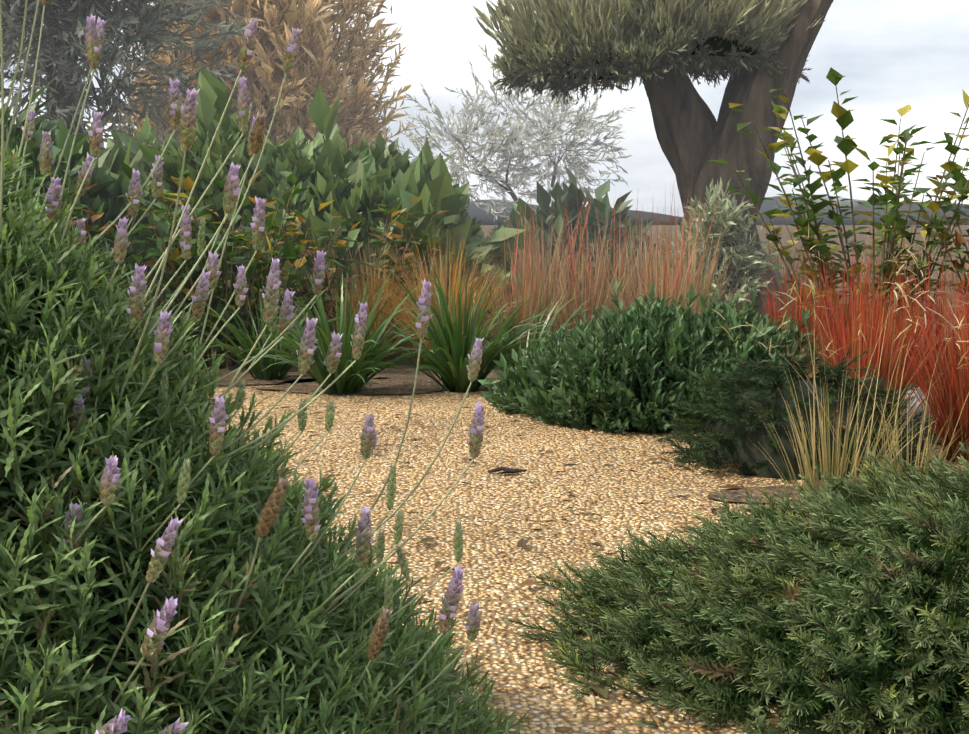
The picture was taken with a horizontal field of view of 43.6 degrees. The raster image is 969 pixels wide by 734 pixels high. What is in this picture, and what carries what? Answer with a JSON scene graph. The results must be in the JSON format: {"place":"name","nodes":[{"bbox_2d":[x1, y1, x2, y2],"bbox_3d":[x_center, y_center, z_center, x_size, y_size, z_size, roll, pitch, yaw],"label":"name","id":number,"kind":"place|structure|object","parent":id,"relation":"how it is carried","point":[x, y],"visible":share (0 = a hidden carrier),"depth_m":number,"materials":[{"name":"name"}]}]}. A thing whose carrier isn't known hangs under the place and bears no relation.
{"place":"outdoors","nodes":[
{"label":"outdoors","id":0,"kind":"place"},
{"bbox_2d":[0,0,968,216],"label":"sky","id":1,"kind":"structure","parent":0,"point":[892,55],"materials":[{"name":"white"}]},
{"bbox_2d":[153,225,968,379],"bbox_3d":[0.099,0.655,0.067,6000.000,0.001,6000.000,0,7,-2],"label":"ground","id":2,"kind":"structure","parent":0,"point":[396,374],"depth_m":27.89,"materials":[{"name":"brown soil"}]},
{"bbox_2d":[0,80,169,328],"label":"green shrub","id":3,"kind":"object","parent":2,"relation":"on","point":[107,192],"visible":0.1,"depth_m":6.64,"materials":[{"name":"green plant"}]},
{"bbox_2d":[2,145,184,317],"bbox_3d":[-1.922,-0.492,5.540,0.848,1.005,1.242,6,9,41],"label":"shrub","id":4,"kind":"object","parent":2,"relation":"on","point":[94,216],"visible":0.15,"depth_m":5.43,"materials":[{"name":"green plant"}]},
{"bbox_2d":[0,0,258,145],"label":"olive tree","id":5,"kind":"object","parent":2,"relation":"on","point":[63,48],"visible":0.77,"depth_m":10.42,"materials":[{"name":"grey plant"}]},
{"bbox_2d":[120,160,364,368],"bbox_3d":[-1.193,-0.480,5.649,1.138,0.956,1.003,6,9,41],"label":"shrub","id":6,"kind":"object","parent":2,"relation":"on","point":[161,228],"visible":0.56,"depth_m":5.54,"materials":[{"name":"green plant"}]},
{"bbox_2d":[92,0,414,158],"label":"tree","id":7,"kind":"object","parent":2,"relation":"on","point":[318,57],"visible":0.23,"depth_m":12.08,"materials":[{"name":"brown plant"}]},
{"bbox_2d":[0,0,535,733],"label":"lavender bush","id":8,"kind":"object","parent":2,"relation":"on","point":[172,560],"visible":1,"depth_m":1.16,"materials":[{"name":"green plant"}]},
{"bbox_2d":[101,226,495,350],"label":"pink grass","id":9,"kind":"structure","parent":2,"relation":"on","point":[359,254],"depth_m":6.84,"materials":[{"name":"plant"}]},
{"bbox_2d":[86,69,526,342],"bbox_3d":[-1.573,-0.857,7.512,3.496,1.655,1.990,0,7,-2],"label":"green shrub","id":10,"kind":"object","parent":2,"relation":"on","point":[329,165],"visible":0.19,"depth_m":7.20,"materials":[{"name":"green plant"}]},
{"bbox_2d":[247,191,450,356],"bbox_3d":[-0.679,-0.461,6.037,1.040,0.827,0.822,0,7,-2],"label":"shrub","id":11,"kind":"object","parent":2,"relation":"on","point":[378,244],"visible":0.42,"depth_m":6.02,"materials":[{"name":"green plant"}]},
{"bbox_2d":[308,225,532,369],"bbox_3d":[-0.285,-0.343,5.688,0.933,0.675,1.284,-5,8,-38],"label":"orange sedge","id":12,"kind":"object","parent":2,"relation":"on","point":[407,318],"visible":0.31,"depth_m":5.62,"materials":[{"name":"orange plant"}]},
{"bbox_2d":[390,44,634,221],"bbox_3d":[0.355,-2.382,14.610,3.237,2.818,2.235,-3,7,-23],"label":"tree","id":13,"kind":"object","parent":2,"relation":"on","point":[515,132],"visible":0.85,"depth_m":14.36,"materials":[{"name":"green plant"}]},
{"bbox_2d":[475,165,675,302],"bbox_3d":[0.753,-1.085,10.531,1.927,1.355,1.348,1,7,8],"label":"dark shrub behind olive","id":14,"kind":"object","parent":2,"relation":"on","point":[558,205],"visible":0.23,"depth_m":10.42,"materials":[{"name":"green plant"}]},
{"bbox_2d":[472,0,833,322],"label":"tree","id":15,"kind":"object","parent":2,"relation":"on","point":[757,50],"visible":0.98,"depth_m":8.20,"materials":[{"name":"green plant"}]},
{"bbox_2d":[653,341,940,484],"bbox_3d":[0.855,0.144,3.294,0.805,0.403,0.610,0,7,-2],"label":"shrub","id":16,"kind":"object","parent":2,"relation":"on","point":[732,428],"visible":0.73,"depth_m":3.21,"materials":[{"name":"green"}]},
{"bbox_2d":[709,68,968,343],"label":"shrub","id":17,"kind":"object","parent":2,"relation":"on","point":[848,145],"visible":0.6,"depth_m":5.21,"materials":[{"name":"green plant"}]},
{"bbox_2d":[897,387,939,436],"bbox_3d":[1.327,0.162,3.815,0.278,0.200,0.211,-1,12,-30],"label":"rock","id":18,"kind":"object","parent":2,"relation":"on","point":[920,408],"visible":0.15,"depth_m":3.71,"materials":[{"name":"grey stone"}]},
{"bbox_2d":[918,175,968,326],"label":"shrub","id":19,"kind":"object","parent":2,"relation":"on","point":[959,240],"visible":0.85,"depth_m":4.98,"materials":[{"name":"green plant"}]},
{"bbox_2d":[206,384,967,733],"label":"gravel path","id":20,"kind":"structure","parent":0,"point":[504,512],"depth_m":2.84,"materials":[{"name":"beige gravel"}]},
{"bbox_2d":[488,466,526,473],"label":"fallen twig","id":21,"kind":"object","parent":20,"relation":"on","point":[506,470],"visible":0.92,"depth_m":3.20,"materials":[{"name":"brown wood"}]},
{"bbox_2d":[180,369,939,504],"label":"soil under plants","id":22,"kind":"structure","parent":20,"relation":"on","point":[306,383],"depth_m":4.87,"materials":[{"name":"brown soil"}]},
{"bbox_2d":[89,286,224,355],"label":"strappy clump","id":23,"kind":"object","parent":22,"relation":"on","point":[173,308],"visible":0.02,"depth_m":5.01,"materials":[{"name":"green plant"}]},
{"bbox_2d":[178,266,339,379],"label":"strappy clump","id":24,"kind":"object","parent":22,"relation":"on","point":[271,372],"visible":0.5,"depth_m":5.10,"materials":[{"name":"green plant"}]},
{"bbox_2d":[235,266,444,394],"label":"strappy clump","id":25,"kind":"object","parent":22,"relation":"on","point":[354,377],"visible":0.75,"depth_m":4.67,"materials":[{"name":"green plant"}]},
{"bbox_2d":[360,262,554,392],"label":"strappy clump","id":26,"kind":"object","parent":22,"relation":"on","point":[451,370],"visible":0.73,"depth_m":4.74,"materials":[{"name":"green plant"}]},
{"bbox_2d":[462,272,594,372],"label":"strappy clump","id":27,"kind":"object","parent":22,"relation":"on","point":[542,334],"visible":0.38,"depth_m":5.12,"materials":[{"name":"green plant"}]},
{"bbox_2d":[478,279,836,434],"bbox_3d":[0.632,0.001,4.098,1.251,0.529,0.759,0,7,-2],"label":"green mound shrub","id":28,"kind":"object","parent":22,"relation":"on","point":[639,365],"visible":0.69,"depth_m":3.94,"materials":[{"name":"green plant"}]},
{"bbox_2d":[502,442,968,733],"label":"shrub","id":29,"kind":"object","parent":22,"relation":"on","point":[853,599],"visible":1,"depth_m":1.78,"materials":[{"name":"green plant"}]},
{"bbox_2d":[712,222,968,497],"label":"feather grass tuft","id":30,"kind":"object","parent":22,"relation":"on","point":[811,474],"visible":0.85,"depth_m":2.85,"materials":[{"name":"green plant"}]},
{"bbox_2d":[720,229,968,461],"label":"red grass","id":31,"kind":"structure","parent":22,"relation":"on","point":[954,381],"depth_m":3.75,"materials":[{"name":"red plant"}]},
{"bbox_2d":[232,381,950,706],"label":"path litter","id":32,"kind":"object","parent":20,"relation":"on","point":[603,690],"visible":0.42,"depth_m":2.84,"materials":[{"name":"brown plant"}]},
{"bbox_2d":[465,173,968,357],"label":"pink grass","id":33,"kind":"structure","parent":0,"point":[679,283],"depth_m":6.31,"materials":[{"name":"plant"}]},
{"bbox_2d":[466,194,968,224],"bbox_3d":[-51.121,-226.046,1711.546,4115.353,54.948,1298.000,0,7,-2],"label":"distant hills","id":34,"kind":"structure","parent":0,"point":[473,210],"depth_m":2093.85,"materials":[{"name":"grey"}]},
{"bbox_2d":[502,202,968,313],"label":"tan grass","id":35,"kind":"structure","parent":0,"point":[776,261],"depth_m":9.80,"materials":[{"name":"beige plant"}]}
]}

